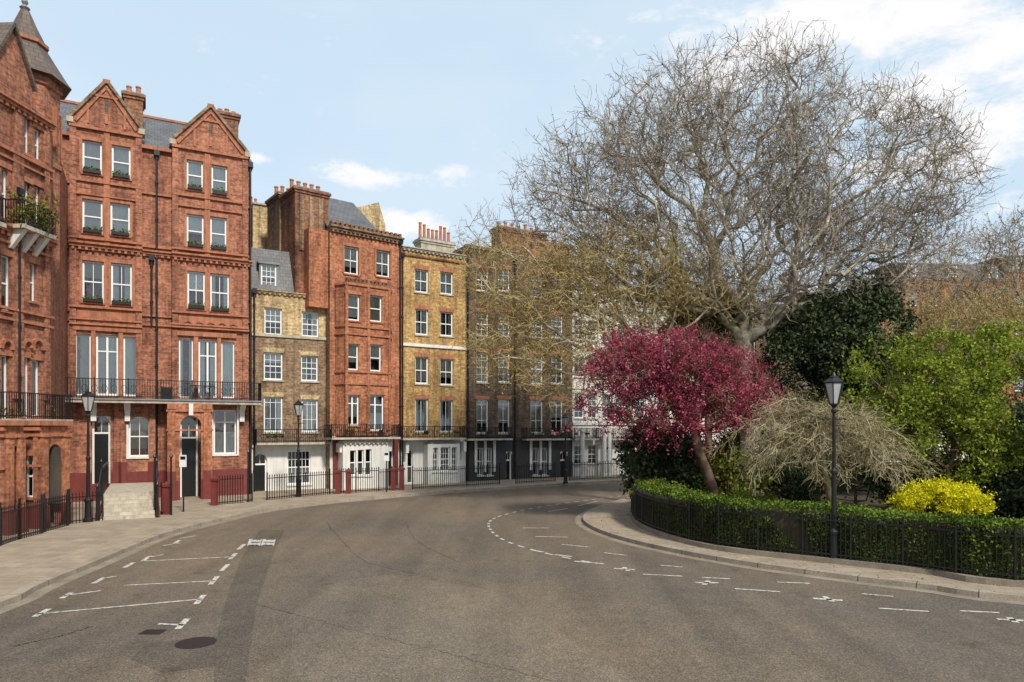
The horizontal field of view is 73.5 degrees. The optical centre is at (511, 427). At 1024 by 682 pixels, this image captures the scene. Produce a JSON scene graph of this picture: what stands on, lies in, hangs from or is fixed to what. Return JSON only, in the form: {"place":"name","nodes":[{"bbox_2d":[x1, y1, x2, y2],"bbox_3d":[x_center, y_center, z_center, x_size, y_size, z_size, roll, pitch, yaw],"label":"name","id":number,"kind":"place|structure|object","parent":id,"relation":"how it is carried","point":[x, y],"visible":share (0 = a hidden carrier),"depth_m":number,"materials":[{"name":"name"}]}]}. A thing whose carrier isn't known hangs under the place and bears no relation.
{"place":"outdoors","nodes":[
{"label":"outdoors","id":0,"kind":"place"},
{"bbox_2d":[0,461,961,613],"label":"pavement","id":1,"kind":"structure","parent":0,"point":[34,567],"depth_m":24.46,"materials":[{"name":"grey concrete"}]},
{"bbox_2d":[0,103,67,535],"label":"walls","id":2,"kind":"structure","parent":1,"relation":"on","point":[58,333],"depth_m":27.11,"materials":[{"name":"red brick"}]},
{"bbox_2d":[1,118,37,496],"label":"window frames","id":3,"kind":"structure","parent":2,"relation":"attached to","point":[32,299],"depth_m":26.85,"materials":[{"name":"wood"}]},
{"bbox_2d":[17,187,24,408],"bbox_3d":[-18.822,-4.924,26.220,0.217,8.447,0.260,0,0,3],"label":"drainpipe","id":4,"kind":"object","parent":2,"relation":"attached to","point":[21,192],"visible":0.78,"depth_m":26.18,"materials":[{"name":"black metal"}]},
{"bbox_2d":[0,121,44,455],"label":"brick arches","id":5,"kind":"structure","parent":2,"relation":"attached to","point":[29,355],"depth_m":26.74,"materials":[{"name":"brick"}]},
{"bbox_2d":[0,338,45,349],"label":"arches","id":6,"kind":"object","parent":2,"relation":"attached to","point":[31,342],"visible":1,"depth_m":26.58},
{"bbox_2d":[0,142,54,328],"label":"string courses","id":7,"kind":"object","parent":2,"relation":"attached to","point":[25,157],"visible":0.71,"depth_m":26.65,"materials":[{"name":"brick"}]},
{"bbox_2d":[8,229,49,256],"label":"corbels","id":8,"kind":"object","parent":2,"relation":"attached to","point":[15,237],"visible":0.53,"depth_m":26.36,"materials":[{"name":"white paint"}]},
{"bbox_2d":[1,170,60,503],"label":"curtains","id":9,"kind":"object","parent":2,"relation":"attached to","point":[54,471],"visible":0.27,"depth_m":25.61,"materials":[{"name":"fabric"}]},
{"bbox_2d":[0,196,72,420],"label":"balcony","id":10,"kind":"structure","parent":2,"relation":"attached to","point":[31,229],"depth_m":25.82,"materials":[{"name":"metal"}]},
{"bbox_2d":[2,186,66,418],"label":"balcony plants","id":11,"kind":"object","parent":10,"relation":"on","point":[30,211],"visible":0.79,"depth_m":26.22,"materials":[{"name":"plant"}]},
{"bbox_2d":[0,90,72,469],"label":"cornice","id":12,"kind":"structure","parent":2,"relation":"attached to","point":[10,102],"depth_m":25.66,"materials":[{"name":"brick"}]},
{"bbox_2d":[13,0,71,114],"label":"roof","id":13,"kind":"structure","parent":12,"relation":"on","point":[39,59],"depth_m":28.25,"materials":[{"name":"ceramic"}]},
{"bbox_2d":[4,107,71,535],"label":"pilasters","id":14,"kind":"object","parent":2,"relation":"attached to","point":[18,145],"visible":0.62,"depth_m":26.01,"materials":[{"name":"red brick"}]},
{"bbox_2d":[19,32,62,276],"bbox_3d":[-20.320,-11.249,28.600,2.716,9.697,2.716,0,0,0],"label":"turret","id":15,"kind":"object","parent":2,"relation":"on","point":[47,97],"visible":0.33,"depth_m":28.62,"materials":[{"name":"red brick"}]},
{"bbox_2d":[0,486,103,545],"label":"front railing","id":16,"kind":"object","parent":1,"relation":"on","point":[43,518],"visible":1,"depth_m":23.77,"materials":[{"name":"black metal"}]},
{"bbox_2d":[79,389,96,521],"bbox_3d":[-16.503,1.085,26.700,0.534,5.170,0.562,0,0,-39],"label":"street lamp","id":17,"kind":"object","parent":1,"relation":"on","point":[88,397],"visible":1,"depth_m":26.64,"materials":[{"name":"black metal"}]},
{"bbox_2d":[160,481,172,514],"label":"gate pier","id":18,"kind":"structure","parent":1,"relation":"on","point":[166,497],"depth_m":28.88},
{"bbox_2d":[209,476,219,505],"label":"gate pier","id":19,"kind":"structure","parent":1,"relation":"on","point":[214,489],"depth_m":32.23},
{"bbox_2d":[251,208,252,470],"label":"side walls","id":20,"kind":"structure","parent":1,"relation":"on","point":[251,329],"depth_m":39.45,"materials":[{"name":"brown brick"}]},
{"bbox_2d":[251,247,294,291],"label":"roof","id":21,"kind":"structure","parent":20,"relation":"attached to","point":[280,260],"depth_m":40.52,"materials":[{"name":"stone"}]},
{"bbox_2d":[251,202,305,297],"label":"cornice","id":22,"kind":"structure","parent":20,"relation":"attached to","point":[273,292],"depth_m":40.14,"materials":[{"name":"stone"}]},
{"bbox_2d":[252,204,325,490],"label":"walls","id":23,"kind":"structure","parent":1,"relation":"on","point":[292,387],"depth_m":40.43,"materials":[{"name":"brown brick"}]},
{"bbox_2d":[252,288,256,491],"bbox_3d":[-14.756,-2.134,39.276,0.260,11.667,0.217,0,0,-30],"label":"drainpipe","id":24,"kind":"object","parent":23,"relation":"attached to","point":[254,291],"visible":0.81,"depth_m":39.25,"materials":[{"name":"black metal"}]},
{"bbox_2d":[255,457,266,490],"bbox_3d":[-14.609,2.749,39.722,0.736,2.410,0.120,0,0,-30],"label":"door","id":25,"kind":"structure","parent":23,"relation":"attached to","point":[260,476],"depth_m":39.72,"materials":[{"name":"white paint"}]},
{"bbox_2d":[255,266,315,482],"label":"window panes","id":26,"kind":"object","parent":23,"relation":"attached to","point":[269,407],"visible":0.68,"depth_m":40.72,"materials":[{"name":"grey glass"}]},
{"bbox_2d":[252,333,325,449],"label":"string courses","id":27,"kind":"object","parent":23,"relation":"attached to","point":[302,447],"visible":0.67,"depth_m":40.41,"materials":[{"name":"stone"}]},
{"bbox_2d":[261,264,317,484],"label":"window frames","id":28,"kind":"structure","parent":23,"relation":"attached to","point":[275,366],"depth_m":40.43,"materials":[{"name":"wood"}]},
{"bbox_2d":[262,302,319,399],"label":"brick arches","id":29,"kind":"structure","parent":23,"relation":"attached to","point":[281,350],"depth_m":40.14,"materials":[{"name":"brick"}]},
{"bbox_2d":[254,429,330,444],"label":"balcony","id":30,"kind":"structure","parent":23,"relation":"attached to","point":[291,443],"depth_m":39.71,"materials":[{"name":"metal"}]},
{"bbox_2d":[292,399,304,496],"bbox_3d":[-11.367,1.085,36.500,0.534,5.170,0.562,0,0,39],"label":"street lamp","id":31,"kind":"object","parent":1,"relation":"on","point":[298,406],"visible":0.94,"depth_m":36.44,"materials":[{"name":"black metal"}]},
{"bbox_2d":[304,227,329,488],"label":"side walls","id":32,"kind":"structure","parent":1,"relation":"on","point":[317,267],"depth_m":40.81,"materials":[{"name":"brown brick"}]},
{"bbox_2d":[265,179,330,292],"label":"chimney","id":33,"kind":"object","parent":32,"relation":"on","point":[294,212],"visible":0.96,"depth_m":41.37,"materials":[{"name":"brick"}]},
{"bbox_2d":[325,198,376,229],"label":"roof","id":34,"kind":"structure","parent":32,"relation":"on","point":[344,212],"depth_m":44.28,"materials":[{"name":"stone"}]},
{"bbox_2d":[357,202,385,231],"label":"gable","id":35,"kind":"structure","parent":32,"relation":"on","point":[372,214],"depth_m":48.26,"materials":[{"name":"brick"}]},
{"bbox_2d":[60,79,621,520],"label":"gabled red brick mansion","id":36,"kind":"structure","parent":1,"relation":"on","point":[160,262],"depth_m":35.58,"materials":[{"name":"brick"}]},
{"bbox_2d":[92,416,197,496],"bbox_3d":[-18.773,1.240,35.619,5.167,4.879,0.130,0,0,-29],"label":"door","id":37,"kind":"structure","parent":36,"relation":"in","point":[100,440],"depth_m":36.26,"materials":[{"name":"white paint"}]},
{"bbox_2d":[76,140,238,458],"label":"window frames","id":38,"kind":"structure","parent":36,"relation":"in","point":[128,426],"depth_m":35.10,"materials":[{"name":"white paint"}]},
{"bbox_2d":[330,231,401,489],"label":"walls","id":39,"kind":"structure","parent":1,"relation":"on","point":[337,275],"depth_m":41.55,"materials":[{"name":"red brick"}]},
{"bbox_2d":[335,248,386,473],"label":"window panes","id":40,"kind":"object","parent":39,"relation":"attached to","point":[374,303],"visible":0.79,"depth_m":42.06,"materials":[{"name":"glass"}]},
{"bbox_2d":[324,424,400,439],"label":"balcony","id":41,"kind":"structure","parent":39,"relation":"attached to","point":[395,431],"depth_m":40.96,"materials":[{"name":"metal"}]},
{"bbox_2d":[334,282,391,386],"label":"string courses","id":42,"kind":"object","parent":39,"relation":"attached to","point":[363,285],"visible":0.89,"depth_m":41.38,"materials":[{"name":"ceramic"}]},
{"bbox_2d":[333,284,397,488],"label":"pilasters","id":43,"kind":"object","parent":39,"relation":"attached to","point":[395,455],"visible":0.73,"depth_m":41.61,"materials":[{"name":"red brick"}]},
{"bbox_2d":[327,224,404,444],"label":"cornice","id":44,"kind":"structure","parent":39,"relation":"attached to","point":[361,233],"depth_m":41.79,"materials":[{"name":"brown brick"}]},
{"bbox_2d":[328,220,401,287],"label":"parapet","id":45,"kind":"structure","parent":44,"relation":"on","point":[367,282],"depth_m":41.87,"materials":[{"name":"brick"}]},
{"bbox_2d":[344,246,388,474],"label":"window frames","id":46,"kind":"structure","parent":39,"relation":"attached to","point":[356,357],"depth_m":41.89,"materials":[{"name":"wood"}]},
{"bbox_2d":[342,242,391,394],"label":"brick arches","id":47,"kind":"structure","parent":39,"relation":"attached to","point":[376,248],"depth_m":42.00,"materials":[{"name":"brick"}]},
{"bbox_2d":[399,239,402,466],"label":"drainpipe","id":48,"kind":"object","parent":39,"relation":"attached to","point":[400,287],"visible":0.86,"depth_m":43.74,"materials":[{"name":"black metal"}]},
{"bbox_2d":[153,449,632,515],"bbox_3d":[-1.913,2.370,41.861,37.122,2.600,4.398,0,0,-40],"label":"street railing","id":49,"kind":"object","parent":1,"relation":"on","point":[358,471],"visible":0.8,"depth_m":38.87,"materials":[{"name":"black metal"}]},
{"bbox_2d":[402,250,465,484],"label":"walls","id":50,"kind":"structure","parent":1,"relation":"on","point":[423,452],"depth_m":45.28,"materials":[{"name":"yellow brick"}]},
{"bbox_2d":[401,252,404,466],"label":"drainpipe","id":51,"kind":"object","parent":50,"relation":"attached to","point":[402,255],"visible":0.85,"depth_m":43.96,"materials":[{"name":"black metal"}]},
{"bbox_2d":[408,271,454,481],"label":"window panes","id":52,"kind":"object","parent":50,"relation":"attached to","point":[442,362],"visible":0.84,"depth_m":45.64,"materials":[{"name":"glass"}]},
{"bbox_2d":[408,269,455,482],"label":"window frames","id":53,"kind":"structure","parent":50,"relation":"attached to","point":[445,372],"depth_m":45.19,"materials":[{"name":"wood"}]},
{"bbox_2d":[398,425,465,439],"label":"balcony","id":54,"kind":"structure","parent":50,"relation":"attached to","point":[403,432],"depth_m":44.32,"materials":[{"name":"metal"}]},
{"bbox_2d":[413,264,454,399],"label":"brick arches","id":55,"kind":"structure","parent":50,"relation":"attached to","point":[428,354],"depth_m":45.15,"materials":[{"name":"brick"}]},
{"bbox_2d":[403,254,465,441],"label":"string courses","id":56,"kind":"object","parent":50,"relation":"attached to","point":[432,346],"visible":0.67,"depth_m":45.19,"materials":[{"name":"white paint"}]},
{"bbox_2d":[402,245,466,258],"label":"cornice","id":57,"kind":"structure","parent":50,"relation":"attached to","point":[423,250],"depth_m":45.12,"materials":[{"name":"stone"}]},
{"bbox_2d":[414,291,458,472],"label":"window sill","id":58,"kind":"structure","parent":50,"relation":"attached to","point":[439,385],"depth_m":45.12,"materials":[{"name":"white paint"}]},
{"bbox_2d":[454,222,547,481],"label":"sooty brick townhouse","id":59,"kind":"structure","parent":1,"relation":"on","point":[488,409],"depth_m":47.69,"materials":[{"name":"brown brick"}]},
{"bbox_2d":[477,269,508,474],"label":"window frames","id":60,"kind":"structure","parent":59,"relation":"in","point":[481,420],"depth_m":47.70,"materials":[{"name":"white paint"}]},
{"bbox_2d":[513,239,572,478],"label":"sooty brick townhouse","id":61,"kind":"structure","parent":1,"relation":"on","point":[541,445],"depth_m":49.96,"materials":[{"name":"black brick"}]},
{"bbox_2d":[531,274,561,474],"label":"window frames","id":62,"kind":"structure","parent":61,"relation":"in","point":[535,420],"depth_m":50.04,"materials":[{"name":"white paint"}]},
{"bbox_2d":[569,281,606,476],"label":"white stucco townhouse","id":63,"kind":"structure","parent":1,"relation":"on","point":[585,447],"depth_m":51.78,"materials":[{"name":"paint"}]},
{"bbox_2d":[575,322,596,463],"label":"window frames","id":64,"kind":"structure","parent":63,"relation":"in","point":[595,400],"depth_m":52.41,"materials":[{"name":"white paint"}]},
{"bbox_2d":[572,271,635,475],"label":"white stucco townhouse","id":65,"kind":"structure","parent":1,"relation":"on","point":[610,453],"depth_m":53.06,"materials":[{"name":"paint"}]},
{"bbox_2d":[600,282,677,449],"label":"white stucco townhouse","id":66,"kind":"structure","parent":1,"relation":"on","point":[646,401],"depth_m":54.67,"materials":[{"name":"paint"}]},
{"bbox_2d":[755,258,926,409],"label":"bare tree","id":67,"kind":"object","parent":1,"relation":"on","point":[806,382],"visible":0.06,"depth_m":65.31,"materials":[{"name":"brown plant"}]},
{"bbox_2d":[855,232,1009,382],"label":"bare tree","id":68,"kind":"object","parent":1,"relation":"on","point":[934,288],"visible":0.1,"depth_m":62.28,"materials":[{"name":"brown plant"}]},
{"bbox_2d":[0,482,1023,681],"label":"road","id":69,"kind":"structure","parent":0,"point":[636,624],"depth_m":14.81,"materials":[{"name":"grey asphalt"}]},
{"bbox_2d":[13,523,553,681],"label":"road patches","id":70,"kind":"object","parent":69,"relation":"on","point":[194,642],"visible":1,"depth_m":12.21,"materials":[{"name":"asphalt"}]},
{"bbox_2d":[131,530,636,681],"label":"road patch","id":71,"kind":"object","parent":69,"relation":"on","point":[484,626],"visible":1,"depth_m":12.22,"materials":[{"name":"grey asphalt"}]},
{"bbox_2d":[32,499,1023,628],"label":"road markings","id":72,"kind":"object","parent":69,"relation":"on","point":[256,542],"visible":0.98,"depth_m":16.78,"materials":[{"name":"paint"}]},
{"bbox_2d":[748,302,814,460],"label":"brick townhouse","id":73,"kind":"structure","parent":69,"relation":"on","point":[760,355],"depth_m":67.86,"materials":[{"name":"brick"}]},
{"bbox_2d":[865,262,1007,459],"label":"brick townhouse","id":74,"kind":"structure","parent":69,"relation":"on","point":[911,266],"depth_m":74.62,"materials":[{"name":"brick"}]},
{"bbox_2d":[907,212,1023,391],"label":"bare tree","id":75,"kind":"object","parent":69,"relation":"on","point":[951,256],"visible":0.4,"depth_m":58.22,"materials":[{"name":"brown plant"}]},
{"bbox_2d":[930,194,1023,339],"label":"bare tree","id":76,"kind":"object","parent":69,"relation":"on","point":[993,259],"visible":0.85,"depth_m":50.44,"materials":[{"name":"brown plant"}]},
{"bbox_2d":[978,255,1023,427],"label":"brick townhouse","id":77,"kind":"structure","parent":69,"relation":"on","point":[1021,385],"depth_m":75.03,"materials":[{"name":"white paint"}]},
{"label":"side walls","id":78,"kind":"object","parent":69,"relation":"on","visible":0},
{"bbox_2d":[0,22,37,108],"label":"gable","id":79,"kind":"structure","parent":78,"relation":"on","point":[17,82],"depth_m":26.03,"materials":[{"name":"red brick"}]},
{"bbox_2d":[0,0,1023,303],"label":"sky","id":80,"kind":"structure","parent":0,"point":[416,109],"materials":[{"name":"blue"}]},
{"bbox_2d":[575,497,1023,604],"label":"garden pavement","id":81,"kind":"structure","parent":0,"point":[614,524],"depth_m":18.36,"materials":[{"name":"grey concrete"}]},
{"bbox_2d":[629,480,1023,587],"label":"garden railing","id":82,"kind":"object","parent":81,"relation":"on","point":[640,512],"visible":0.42,"depth_m":18.69,"materials":[{"name":"metal"}]},
{"bbox_2d":[764,490,1022,518],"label":"garden ground","id":83,"kind":"structure","parent":0,"point":[862,495],"depth_m":35.56,"materials":[{"name":"plant"}]},
{"bbox_2d":[427,207,787,432],"bbox_3d":[4.440,-3.439,32.912,17.026,14.287,6.796,0,0,0],"label":"budding plane tree","id":84,"kind":"object","parent":83,"relation":"on","point":[585,286],"visible":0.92,"depth_m":32.40,"materials":[{"name":"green plant"}]},
{"bbox_2d":[606,424,713,498],"bbox_3d":[6.385,1.634,29.520,4.474,4.131,3.241,0,0,0],"label":"dark laurel shrub","id":85,"kind":"object","parent":83,"relation":"on","point":[658,462],"visible":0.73,"depth_m":28.82,"materials":[{"name":"green plant"}]},
{"bbox_2d":[551,311,793,493],"bbox_3d":[6.336,-0.434,26.968,9.626,8.329,4.593,0,0,0],"label":"crimson crab apple tree","id":86,"kind":"object","parent":83,"relation":"on","point":[661,380],"visible":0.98,"depth_m":26.40,"materials":[{"name":"red plant"}]},
{"bbox_2d":[625,477,777,501],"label":"yellow green shrub","id":87,"kind":"object","parent":83,"relation":"on","point":[755,494],"visible":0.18,"depth_m":26.91,"materials":[{"name":"green plant"}]},
{"bbox_2d":[653,282,756,460],"bbox_3d":[10.341,-2.135,36.055,5.954,11.670,4.175,0,0,0],"label":"tree","id":88,"kind":"object","parent":83,"relation":"on","point":[710,324],"visible":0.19,"depth_m":35.18,"materials":[{"name":"green plant"}]},
{"bbox_2d":[684,397,766,465],"bbox_3d":[12.706,0.817,39.854,5.155,5.766,4.417,0,0,-27],"label":"laurel shrub","id":89,"kind":"object","parent":83,"relation":"on","point":[725,445],"visible":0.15,"depth_m":39.51,"materials":[{"name":"green plant"}]},
{"bbox_2d":[451,11,1012,496],"bbox_3d":[10.932,-8.820,35.080,28.207,25.052,12.514,0,0,0],"label":"plane tree","id":90,"kind":"object","parent":83,"relation":"on","point":[793,209],"visible":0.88,"depth_m":33.72,"materials":[{"name":"brown plant"}]},
{"bbox_2d":[694,443,789,496],"bbox_3d":[9.911,2.209,30.978,4.869,3.120,3.968,0,0,0],"label":"laurel shrub","id":91,"kind":"object","parent":83,"relation":"on","point":[725,468],"visible":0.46,"depth_m":30.38,"materials":[{"name":"green plant"}]},
{"bbox_2d":[730,423,818,497],"bbox_3d":[13.646,1.616,35.957,4.390,4.169,4.189,0,0,0],"label":"laurel shrub","id":92,"kind":"object","parent":83,"relation":"on","point":[804,468],"visible":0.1,"depth_m":35.35,"materials":[{"name":"green plant"}]},
{"bbox_2d":[750,438,826,502],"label":"laurel shrub","id":93,"kind":"object","parent":83,"relation":"on","point":[789,493],"visible":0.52,"depth_m":31.58,"materials":[{"name":"green plant"}]},
{"bbox_2d":[701,383,946,512],"bbox_3d":[10.600,1.080,23.987,7.548,5.241,7.453,0,0,0],"label":"weeping tree","id":94,"kind":"object","parent":83,"relation":"on","point":[807,427],"visible":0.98,"depth_m":23.23,"materials":[{"name":"tan twig"},{"name":"bark"}]},
{"bbox_2d":[634,463,1023,579],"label":"privet hedge","id":95,"kind":"object","parent":83,"relation":"on","point":[982,521],"visible":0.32,"depth_m":18.51,"materials":[{"name":"plant"}]},
{"bbox_2d":[786,384,874,495],"bbox_3d":[16.863,0.500,36.902,6.002,6.400,5.237,0,0,0],"label":"laurel shrub","id":96,"kind":"object","parent":83,"relation":"on","point":[815,399],"visible":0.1,"depth_m":36.50,"materials":[{"name":"green plant"}]},
{"bbox_2d":[822,372,845,558],"bbox_3d":[8.733,1.085,18.600,0.534,5.170,0.562,0,0,39],"label":"street lamp","id":97,"kind":"object","parent":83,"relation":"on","point":[833,383],"visible":0.98,"depth_m":18.54,"materials":[{"name":"black metal"}]},
{"bbox_2d":[754,260,927,479],"bbox_3d":[16.151,-2.232,33.954,8.492,11.863,5.321,0,0,0],"label":"evergreen tree","id":98,"kind":"object","parent":83,"relation":"on","point":[808,349],"visible":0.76,"depth_m":33.04,"materials":[{"name":"green plant"}]},
{"bbox_2d":[805,447,917,509],"bbox_3d":[15.338,2.074,29.839,4.984,3.440,3.734,0,0,0],"label":"laurel shrub","id":99,"kind":"object","parent":83,"relation":"on","point":[864,483],"visible":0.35,"depth_m":29.11,"materials":[{"name":"green plant"}]},
{"bbox_2d":[842,383,947,465],"bbox_3d":[19.952,0.638,36.050,5.398,6.123,4.742,0,0,-14],"label":"laurel shrub","id":100,"kind":"object","parent":83,"relation":"on","point":[936,437],"visible":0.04,"depth_m":35.05,"materials":[{"name":"green plant"}]},
{"bbox_2d":[809,315,1023,492],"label":"spring green tree","id":101,"kind":"object","parent":83,"relation":"on","point":[976,419],"visible":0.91,"depth_m":26.33,"materials":[{"name":"green plant"}]},
{"bbox_2d":[866,450,996,515],"bbox_3d":[17.690,2.240,28.945,5.278,3.141,3.654,0,0,0],"label":"laurel shrub","id":102,"kind":"object","parent":83,"relation":"on","point":[888,484],"visible":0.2,"depth_m":28.82,"materials":[{"name":"green plant"}]},
{"bbox_2d":[884,475,1000,517],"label":"euonymus shrub","id":103,"kind":"object","parent":83,"relation":"on","point":[960,498],"visible":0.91,"depth_m":20.12,"materials":[{"name":"yellow plant"}]},
{"bbox_2d":[881,270,1023,377],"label":"budding tree","id":104,"kind":"object","parent":83,"relation":"on","point":[997,303],"visible":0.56,"depth_m":39.24,"materials":[{"name":"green plant"}]},
{"bbox_2d":[933,459,1023,519],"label":"laurel shrub","id":105,"kind":"object","parent":83,"relation":"on","point":[1008,507],"visible":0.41,"depth_m":27.09,"materials":[{"name":"green plant"}]},
{"bbox_2d":[968,362,1023,427],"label":"laurel shrub","id":106,"kind":"object","parent":83,"relation":"on","point":[1016,400],"visible":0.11,"depth_m":38.04,"materials":[{"name":"green plant"}]},
{"bbox_2d":[996,394,1023,501],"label":"laurel shrub","id":107,"kind":"object","parent":83,"relation":"on","point":[1020,414],"visible":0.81,"depth_m":26.19,"materials":[{"name":"green plant"}]},
{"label":"side walls","id":108,"kind":"object","parent":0,"visible":0},
{"bbox_2d":[412,222,455,252],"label":"chimney","id":109,"kind":"object","parent":108,"relation":"on","point":[428,242],"visible":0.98,"depth_m":47.77,"materials":[{"name":"stone"}]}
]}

